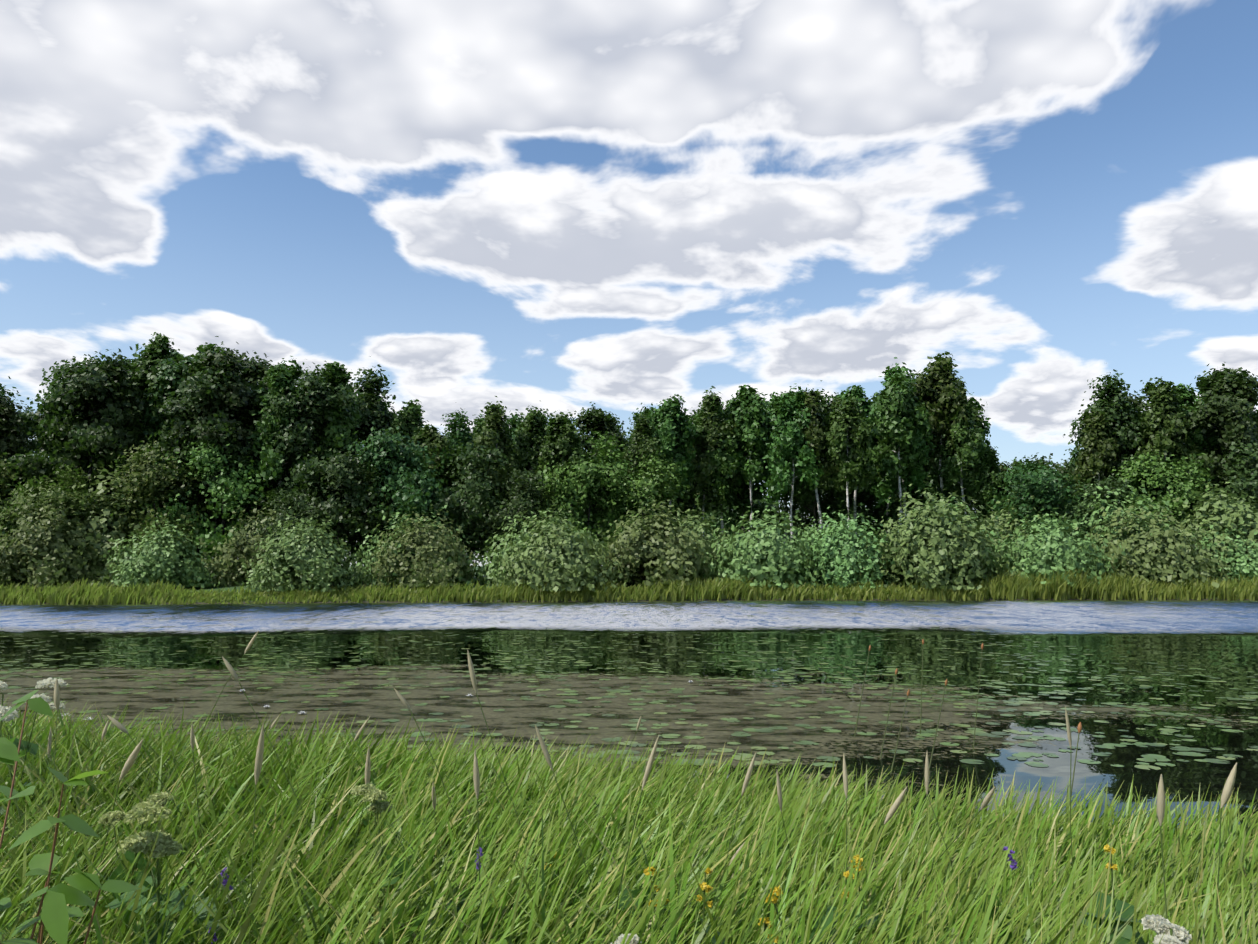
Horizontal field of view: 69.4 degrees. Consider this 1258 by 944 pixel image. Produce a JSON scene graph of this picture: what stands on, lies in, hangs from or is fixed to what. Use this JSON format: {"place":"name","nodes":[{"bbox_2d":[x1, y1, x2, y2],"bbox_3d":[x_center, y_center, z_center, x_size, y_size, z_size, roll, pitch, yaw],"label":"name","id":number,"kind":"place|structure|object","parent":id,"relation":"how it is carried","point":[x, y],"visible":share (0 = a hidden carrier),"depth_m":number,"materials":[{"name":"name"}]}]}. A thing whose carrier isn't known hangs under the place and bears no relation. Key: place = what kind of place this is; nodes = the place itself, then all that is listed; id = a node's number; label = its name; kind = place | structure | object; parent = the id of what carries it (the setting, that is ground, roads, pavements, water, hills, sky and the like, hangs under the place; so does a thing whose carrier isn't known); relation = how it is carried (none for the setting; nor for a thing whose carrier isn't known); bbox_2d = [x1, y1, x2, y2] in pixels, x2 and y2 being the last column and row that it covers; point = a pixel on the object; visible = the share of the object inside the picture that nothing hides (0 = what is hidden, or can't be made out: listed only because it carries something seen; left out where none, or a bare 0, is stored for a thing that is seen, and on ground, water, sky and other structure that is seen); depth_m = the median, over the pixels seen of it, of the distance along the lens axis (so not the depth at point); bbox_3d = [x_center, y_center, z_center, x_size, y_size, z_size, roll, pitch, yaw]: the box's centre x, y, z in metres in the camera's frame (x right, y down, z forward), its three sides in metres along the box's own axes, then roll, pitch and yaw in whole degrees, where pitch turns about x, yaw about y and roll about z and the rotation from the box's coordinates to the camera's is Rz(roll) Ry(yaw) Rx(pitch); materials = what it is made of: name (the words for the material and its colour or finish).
{"place":"outdoors","nodes":[
{"label":"outdoors","id":0,"kind":"place"},
{"bbox_2d":[0,600,1257,832],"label":"pond water","id":1,"kind":"structure","parent":0,"point":[1214,638],"depth_m":21.77,"materials":[{"name":"grey liquid"}]},
{"bbox_2d":[0,620,1257,769],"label":"lily pads","id":2,"kind":"object","parent":1,"relation":"on","point":[1022,755],"visible":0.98,"depth_m":17.98,"materials":[{"name":"green plant"}]},
{"bbox_2d":[0,0,1257,565],"label":"sky","id":3,"kind":"structure","parent":0,"point":[617,206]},
{"bbox_2d":[1,566,1257,603],"bbox_3d":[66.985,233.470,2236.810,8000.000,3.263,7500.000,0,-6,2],"label":"ground","id":4,"kind":"structure","parent":0,"point":[230,588],"depth_m":68.87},
{"bbox_2d":[0,452,35,537],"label":"tree","id":5,"kind":"object","parent":4,"relation":"on","point":[4,470],"visible":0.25,"depth_m":73.61,"materials":[{"name":"green plant"}]},
{"bbox_2d":[0,391,42,505],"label":"broadleaf tree","id":6,"kind":"object","parent":4,"relation":"on","point":[11,440],"visible":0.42,"depth_m":78.46,"materials":[{"name":"green plant"}]},
{"bbox_2d":[0,693,64,836],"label":"wildflower","id":7,"kind":"object","parent":4,"relation":"on","point":[32,747],"visible":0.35,"depth_m":4.02,"materials":[{"name":"green plant"}]},
{"bbox_2d":[0,677,67,807],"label":"wildflower","id":8,"kind":"object","parent":4,"relation":"on","point":[50,681],"visible":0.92,"depth_m":3.71,"materials":[{"name":"white plant"}]},
{"bbox_2d":[0,463,103,569],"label":"tree","id":9,"kind":"object","parent":4,"relation":"on","point":[70,492],"visible":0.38,"depth_m":72.22,"materials":[{"name":"green plant"}]},
{"bbox_2d":[0,488,124,589],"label":"willow bush","id":10,"kind":"object","parent":4,"relation":"on","point":[34,569],"visible":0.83,"depth_m":67.74,"materials":[{"name":"green plant"}]},
{"bbox_2d":[0,690,140,943],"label":"leafy plant","id":11,"kind":"object","parent":4,"relation":"on","point":[57,912],"visible":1,"depth_m":1.52,"materials":[{"name":"green plant"}]},
{"bbox_2d":[2,348,143,520],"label":"broadleaf tree","id":12,"kind":"object","parent":4,"relation":"on","point":[45,405],"visible":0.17,"depth_m":79.28,"materials":[{"name":"green plant"}]},
{"bbox_2d":[7,346,152,517],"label":"broadleaf tree","id":13,"kind":"object","parent":4,"relation":"on","point":[120,404],"visible":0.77,"depth_m":77.86,"materials":[{"name":"green plant"}]},
{"bbox_2d":[24,452,212,586],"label":"willow bush","id":14,"kind":"object","parent":4,"relation":"on","point":[104,517],"visible":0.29,"depth_m":73.16,"materials":[{"name":"green plant"}]},
{"bbox_2d":[97,792,177,943],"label":"wildflower","id":15,"kind":"object","parent":4,"relation":"on","point":[115,817],"visible":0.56,"depth_m":2.18,"materials":[{"name":"green plant"}]},
{"bbox_2d":[121,332,185,455],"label":"birch tree","id":16,"kind":"object","parent":4,"relation":"on","point":[159,347],"visible":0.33,"depth_m":82.39,"materials":[{"name":"green plant"}]},
{"bbox_2d":[105,802,202,943],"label":"wildflower","id":17,"kind":"object","parent":4,"relation":"on","point":[140,841],"visible":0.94,"depth_m":2.01,"materials":[{"name":"green plant"}]},
{"bbox_2d":[100,519,219,587],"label":"willow bush","id":18,"kind":"object","parent":4,"relation":"on","point":[167,560],"visible":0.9,"depth_m":67.43,"materials":[{"name":"green plant"}]},
{"bbox_2d":[97,440,223,567],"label":"tree","id":19,"kind":"object","parent":4,"relation":"on","point":[142,475],"visible":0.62,"depth_m":74.35,"materials":[{"name":"green plant"}]},
{"bbox_2d":[135,350,248,511],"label":"broadleaf tree","id":20,"kind":"object","parent":4,"relation":"on","point":[171,373],"visible":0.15,"depth_m":81.05,"materials":[{"name":"green plant"}]},
{"bbox_2d":[136,336,257,543],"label":"broadleaf tree","id":21,"kind":"object","parent":4,"relation":"on","point":[196,392],"visible":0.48,"depth_m":77.00,"materials":[{"name":"green plant"}]},
{"bbox_2d":[130,429,282,569],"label":"tree","id":22,"kind":"object","parent":4,"relation":"on","point":[232,492],"visible":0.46,"depth_m":75.47,"materials":[{"name":"green plant"}]},
{"bbox_2d":[163,341,266,534],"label":"broadleaf tree","id":23,"kind":"object","parent":4,"relation":"on","point":[232,361],"visible":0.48,"depth_m":78.30,"materials":[{"name":"green plant"}]},
{"bbox_2d":[195,496,298,586],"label":"willow bush","id":24,"kind":"object","parent":4,"relation":"on","point":[227,573],"visible":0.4,"depth_m":71.91,"materials":[{"name":"green plant"}]},
{"bbox_2d":[249,724,263,943],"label":"seed head grass","id":25,"kind":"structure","parent":4,"relation":"on","point":[259,759],"depth_m":1.92,"materials":[{"name":"beige plant"}]},
{"bbox_2d":[235,350,281,518],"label":"broadleaf tree","id":26,"kind":"object","parent":4,"relation":"on","point":[255,371],"visible":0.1,"depth_m":90.48,"materials":[{"name":"green plant"}]},
{"bbox_2d":[238,371,291,516],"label":"birch tree","id":27,"kind":"object","parent":4,"relation":"on","point":[251,425],"visible":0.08,"depth_m":81.07,"materials":[{"name":"green plant"}]},
{"bbox_2d":[231,488,332,552],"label":"tree","id":28,"kind":"object","parent":4,"relation":"on","point":[281,506],"visible":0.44,"depth_m":73.92,"materials":[{"name":"green plant"}]},
{"bbox_2d":[243,356,321,524],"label":"birch tree","id":29,"kind":"object","parent":4,"relation":"on","point":[282,376],"visible":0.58,"depth_m":78.37,"materials":[{"name":"green plant"}]},
{"bbox_2d":[251,362,365,517],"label":"broadleaf tree","id":30,"kind":"object","parent":4,"relation":"on","point":[317,397],"visible":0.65,"depth_m":78.24,"materials":[{"name":"green plant"}]},
{"bbox_2d":[234,506,383,592],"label":"willow bush","id":31,"kind":"object","parent":4,"relation":"on","point":[312,562],"visible":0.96,"depth_m":66.97,"materials":[{"name":"green plant"}]},
{"bbox_2d":[305,361,362,578],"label":"birch tree","id":32,"kind":"object","parent":4,"relation":"on","point":[342,425],"visible":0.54,"depth_m":80.45,"materials":[{"name":"green plant"}]},
{"bbox_2d":[286,446,406,561],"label":"tree","id":33,"kind":"object","parent":4,"relation":"on","point":[342,475],"visible":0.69,"depth_m":75.33,"materials":[{"name":"green plant"}]},
{"bbox_2d":[345,356,403,537],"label":"broadleaf tree","id":34,"kind":"object","parent":4,"relation":"on","point":[372,408],"visible":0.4,"depth_m":85.47,"materials":[{"name":"green plant"}]},
{"bbox_2d":[350,783,420,926],"bbox_3d":[-0.619,1.342,2.376,0.264,1.014,0.183,0,-6,2],"label":"wildflower","id":35,"kind":"object","parent":4,"relation":"on","point":[374,794],"visible":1,"depth_m":2.42,"materials":[{"name":"green plant"}]},
{"bbox_2d":[317,422,467,559],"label":"tree","id":36,"kind":"object","parent":4,"relation":"on","point":[395,463],"visible":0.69,"depth_m":76.98,"materials":[{"name":"green plant"}]},
{"bbox_2d":[384,399,428,452],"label":"birch tree","id":37,"kind":"object","parent":4,"relation":"on","point":[409,421],"visible":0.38,"depth_m":85.94,"materials":[{"name":"green plant"}]},
{"bbox_2d":[347,505,484,586],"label":"willow bush","id":38,"kind":"object","parent":4,"relation":"on","point":[374,558],"visible":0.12,"depth_m":73.97,"materials":[{"name":"green plant"}]},
{"bbox_2d":[362,507,477,587],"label":"willow bush","id":39,"kind":"object","parent":4,"relation":"on","point":[436,568],"visible":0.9,"depth_m":70.52,"materials":[{"name":"green plant"}]},
{"bbox_2d":[413,424,449,492],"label":"birch tree","id":40,"kind":"object","parent":4,"relation":"on","point":[431,436],"visible":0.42,"depth_m":83.19,"materials":[{"name":"green plant"}]},
{"bbox_2d":[440,408,492,556],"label":"broadleaf tree","id":41,"kind":"object","parent":4,"relation":"on","point":[454,436],"visible":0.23,"depth_m":86.29,"materials":[{"name":"green plant"}]},
{"bbox_2d":[412,442,527,563],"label":"tree","id":42,"kind":"object","parent":4,"relation":"on","point":[468,469],"visible":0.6,"depth_m":79.25,"materials":[{"name":"green plant"}]},
{"bbox_2d":[469,396,524,516],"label":"birch tree","id":43,"kind":"object","parent":4,"relation":"on","point":[489,435],"visible":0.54,"depth_m":82.73,"materials":[{"name":"green plant"}]},
{"bbox_2d":[460,465,566,560],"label":"tree","id":44,"kind":"object","parent":4,"relation":"on","point":[522,486],"visible":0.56,"depth_m":79.10,"materials":[{"name":"green plant"}]},
{"bbox_2d":[513,405,555,500],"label":"birch tree","id":45,"kind":"object","parent":4,"relation":"on","point":[531,433],"visible":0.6,"depth_m":85.16,"materials":[{"name":"green plant"}]},
{"bbox_2d":[471,503,609,584],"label":"willow bush","id":46,"kind":"object","parent":4,"relation":"on","point":[490,568],"visible":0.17,"depth_m":74.52,"materials":[{"name":"green plant"}]},
{"bbox_2d":[489,508,631,591],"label":"willow bush","id":47,"kind":"object","parent":4,"relation":"on","point":[571,562],"visible":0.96,"depth_m":68.53,"materials":[{"name":"green plant"}]},
{"bbox_2d":[533,410,598,513],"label":"birch tree","id":48,"kind":"object","parent":4,"relation":"on","point":[560,428],"visible":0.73,"depth_m":82.56,"materials":[{"name":"green plant"}]},
{"bbox_2d":[507,431,644,550],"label":"tree","id":49,"kind":"object","parent":4,"relation":"on","point":[596,473],"visible":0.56,"depth_m":81.02,"materials":[{"name":"green plant"}]},
{"bbox_2d":[570,402,630,566],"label":"broadleaf tree","id":50,"kind":"object","parent":4,"relation":"on","point":[600,421],"visible":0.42,"depth_m":89.89,"materials":[{"name":"green plant"}]},
{"bbox_2d":[0,694,1257,943],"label":"tall grass","id":51,"kind":"structure","parent":4,"relation":"on","point":[680,836],"depth_m":3.10,"materials":[{"name":"green plant"}]},
{"bbox_2d":[0,565,1257,604],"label":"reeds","id":52,"kind":"object","parent":4,"relation":"on","point":[1018,586],"visible":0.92,"depth_m":69.27,"materials":[{"name":"green plant"}]},
{"bbox_2d":[606,410,669,517],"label":"birch tree","id":53,"kind":"object","parent":4,"relation":"on","point":[644,443],"visible":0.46,"depth_m":85.39,"materials":[{"name":"green plant"}]},
{"bbox_2d":[587,450,689,562],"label":"tree","id":54,"kind":"object","parent":4,"relation":"on","point":[653,487],"visible":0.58,"depth_m":81.88,"materials":[{"name":"green plant"}]},
{"bbox_2d":[617,867,677,942],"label":"yellow flower","id":55,"kind":"object","parent":4,"relation":"on","point":[633,893],"visible":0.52,"depth_m":2.47,"materials":[{"name":"green plant"}]},
{"bbox_2d":[597,497,720,585],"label":"willow bush","id":56,"kind":"object","parent":4,"relation":"on","point":[660,552],"visible":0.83,"depth_m":72.38,"materials":[{"name":"green plant"}]},
{"bbox_2d":[647,394,701,509],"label":"birch tree","id":57,"kind":"object","parent":4,"relation":"on","point":[673,426],"visible":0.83,"depth_m":87.94,"materials":[{"name":"green plant"}]},
{"bbox_2d":[637,502,741,582],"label":"willow bush","id":58,"kind":"object","parent":4,"relation":"on","point":[698,529],"visible":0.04,"depth_m":79.17,"materials":[{"name":"green plant"}]},
{"bbox_2d":[678,386,741,536],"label":"birch tree","id":59,"kind":"object","parent":4,"relation":"on","point":[709,421],"visible":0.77,"depth_m":89.97,"materials":[{"name":"green plant"}]},
{"bbox_2d":[691,388,747,531],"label":"birch tree","id":60,"kind":"object","parent":4,"relation":"on","point":[719,461],"visible":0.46,"depth_m":90.05,"materials":[{"name":"green plant"}]},
{"bbox_2d":[680,483,763,551],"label":"understory tree","id":61,"kind":"object","parent":4,"relation":"on","point":[728,525],"visible":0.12,"depth_m":96.68,"materials":[{"name":"green plant"}]},
{"bbox_2d":[721,394,775,540],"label":"broadleaf tree","id":62,"kind":"object","parent":4,"relation":"on","point":[742,504],"visible":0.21,"depth_m":94.31,"materials":[{"name":"green plant"}]},
{"bbox_2d":[725,385,775,526],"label":"birch tree","id":63,"kind":"object","parent":4,"relation":"on","point":[750,414],"visible":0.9,"depth_m":90.24,"materials":[{"name":"green plant"}]},
{"bbox_2d":[692,503,841,588],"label":"willow bush","id":64,"kind":"object","parent":4,"relation":"on","point":[766,557],"visible":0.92,"depth_m":72.80,"materials":[{"name":"green plant"}]},
{"bbox_2d":[760,386,823,543],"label":"birch tree","id":65,"kind":"object","parent":4,"relation":"on","point":[789,441],"visible":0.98,"depth_m":85.50,"materials":[{"name":"green plant"}]},
{"bbox_2d":[758,885,837,943],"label":"yellow flower","id":66,"kind":"object","parent":4,"relation":"on","point":[774,900],"visible":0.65,"depth_m":2.02,"materials":[{"name":"green plant"}]},
{"bbox_2d":[790,389,839,534],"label":"birch tree","id":67,"kind":"object","parent":4,"relation":"on","point":[816,430],"visible":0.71,"depth_m":85.86,"materials":[{"name":"green plant"}]},
{"bbox_2d":[776,380,859,532],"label":"broadleaf tree","id":68,"kind":"object","parent":4,"relation":"on","point":[832,503],"visible":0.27,"depth_m":94.56,"materials":[{"name":"green plant"}]},
{"bbox_2d":[821,395,878,526],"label":"birch tree","id":69,"kind":"object","parent":4,"relation":"on","point":[851,423],"visible":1,"depth_m":84.60,"materials":[{"name":"green plant"}]},
{"bbox_2d":[793,500,907,588],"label":"willow bush","id":70,"kind":"object","parent":4,"relation":"on","point":[845,563],"visible":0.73,"depth_m":72.88,"materials":[{"name":"green plant"}]},
{"bbox_2d":[838,385,879,546],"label":"birch tree","id":71,"kind":"object","parent":4,"relation":"on","point":[855,391],"visible":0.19,"depth_m":91.77,"materials":[{"name":"green plant"}]},
{"bbox_2d":[824,466,899,539],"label":"understory tree","id":72,"kind":"object","parent":4,"relation":"on","point":[863,497],"visible":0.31,"depth_m":98.47,"materials":[{"name":"green plant"}]},
{"bbox_2d":[865,357,936,519],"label":"birch tree","id":73,"kind":"object","parent":4,"relation":"on","point":[885,487],"visible":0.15,"depth_m":90.52,"materials":[{"name":"green plant"}]},
{"bbox_2d":[869,373,934,531],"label":"birch tree","id":74,"kind":"object","parent":4,"relation":"on","point":[893,399],"visible":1,"depth_m":86.79,"materials":[{"name":"green plant"}]},
{"bbox_2d":[862,457,976,546],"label":"understory tree","id":75,"kind":"object","parent":4,"relation":"on","point":[916,496],"visible":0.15,"depth_m":97.69,"materials":[{"name":"green plant"}]},
{"bbox_2d":[842,475,1018,590],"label":"willow bush","id":76,"kind":"object","parent":4,"relation":"on","point":[934,552],"visible":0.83,"depth_m":71.98,"materials":[{"name":"green plant"}]},
{"bbox_2d":[912,351,974,516],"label":"birch tree","id":77,"kind":"object","parent":4,"relation":"on","point":[937,388],"visible":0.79,"depth_m":90.52,"materials":[{"name":"green plant"}]},
{"bbox_2d":[927,394,989,519],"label":"birch tree","id":78,"kind":"object","parent":4,"relation":"on","point":[965,457],"visible":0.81,"depth_m":89.32,"materials":[{"name":"green plant"}]},
{"bbox_2d":[967,443,1012,525],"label":"birch tree","id":79,"kind":"object","parent":4,"relation":"on","point":[994,478],"visible":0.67,"depth_m":89.62,"materials":[{"name":"green plant"}]},
{"bbox_2d":[977,490,1064,563],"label":"willow bush","id":80,"kind":"object","parent":4,"relation":"on","point":[1006,531],"visible":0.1,"depth_m":82.33,"materials":[{"name":"green plant"}]},
{"bbox_2d":[979,456,1088,543],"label":"tree","id":81,"kind":"object","parent":4,"relation":"on","point":[1031,479],"visible":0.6,"depth_m":84.00,"materials":[{"name":"green plant"}]},
{"bbox_2d":[978,508,1126,586],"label":"willow bush","id":82,"kind":"object","parent":4,"relation":"on","point":[1053,553],"visible":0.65,"depth_m":73.49,"materials":[{"name":"green plant"}]},
{"bbox_2d":[1057,473,1138,544],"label":"tree","id":83,"kind":"object","parent":4,"relation":"on","point":[1114,485],"visible":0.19,"depth_m":83.37,"materials":[{"name":"green plant"}]},
{"bbox_2d":[1070,407,1127,498],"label":"birch tree","id":84,"kind":"object","parent":4,"relation":"on","point":[1097,441],"visible":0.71,"depth_m":88.79,"materials":[{"name":"green plant"}]},
{"bbox_2d":[1032,474,1190,581],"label":"willow bush","id":85,"kind":"object","parent":4,"relation":"on","point":[1099,520],"visible":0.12,"depth_m":81.25,"materials":[{"name":"green plant"}]},
{"bbox_2d":[1080,844,1145,943],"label":"yellow flower","id":86,"kind":"object","parent":4,"relation":"on","point":[1126,915],"visible":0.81,"depth_m":2.14,"materials":[{"name":"green plant"}]},
{"bbox_2d":[1063,363,1176,509],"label":"broadleaf tree","id":87,"kind":"object","parent":4,"relation":"on","point":[1124,419],"visible":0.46,"depth_m":90.95,"materials":[{"name":"green plant"}]},
{"bbox_2d":[1075,497,1238,587],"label":"willow bush","id":88,"kind":"object","parent":4,"relation":"on","point":[1141,558],"visible":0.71,"depth_m":74.04,"materials":[{"name":"green plant"}]},
{"bbox_2d":[1106,451,1220,532],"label":"tree","id":89,"kind":"object","parent":4,"relation":"on","point":[1153,475],"visible":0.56,"depth_m":84.51,"materials":[{"name":"green plant"}]},
{"bbox_2d":[1141,914,1191,943],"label":"meadowsweet","id":90,"kind":"object","parent":4,"relation":"on","point":[1159,925],"visible":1,"depth_m":1.48,"materials":[{"name":"white plant"}]},
{"bbox_2d":[1133,376,1206,501],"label":"birch tree","id":91,"kind":"object","parent":4,"relation":"on","point":[1163,415],"visible":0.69,"depth_m":88.25,"materials":[{"name":"green plant"}]},
{"bbox_2d":[1166,383,1213,461],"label":"birch tree","id":92,"kind":"object","parent":4,"relation":"on","point":[1187,394],"visible":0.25,"depth_m":90.18,"materials":[{"name":"green plant"}]},
{"bbox_2d":[1168,481,1257,581],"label":"willow bush","id":93,"kind":"object","parent":4,"relation":"on","point":[1233,513],"visible":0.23,"depth_m":77.53,"materials":[{"name":"green plant"}]},
{"bbox_2d":[1178,436,1257,521],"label":"tree","id":94,"kind":"object","parent":4,"relation":"on","point":[1249,485],"visible":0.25,"depth_m":84.32,"materials":[{"name":"green plant"}]},
{"bbox_2d":[1180,363,1257,506],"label":"broadleaf tree","id":95,"kind":"object","parent":4,"relation":"on","point":[1231,394],"visible":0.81,"depth_m":87.37,"materials":[{"name":"green plant"}]},
{"bbox_2d":[1191,515,1257,585],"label":"willow bush","id":96,"kind":"object","parent":4,"relation":"on","point":[1241,565],"visible":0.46,"depth_m":74.71,"materials":[{"name":"green plant"}]},
{"bbox_2d":[1213,762,1236,943],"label":"seed head grass","id":97,"kind":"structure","parent":4,"relation":"on","point":[1228,788],"depth_m":2.12,"materials":[{"name":"beige plant"}]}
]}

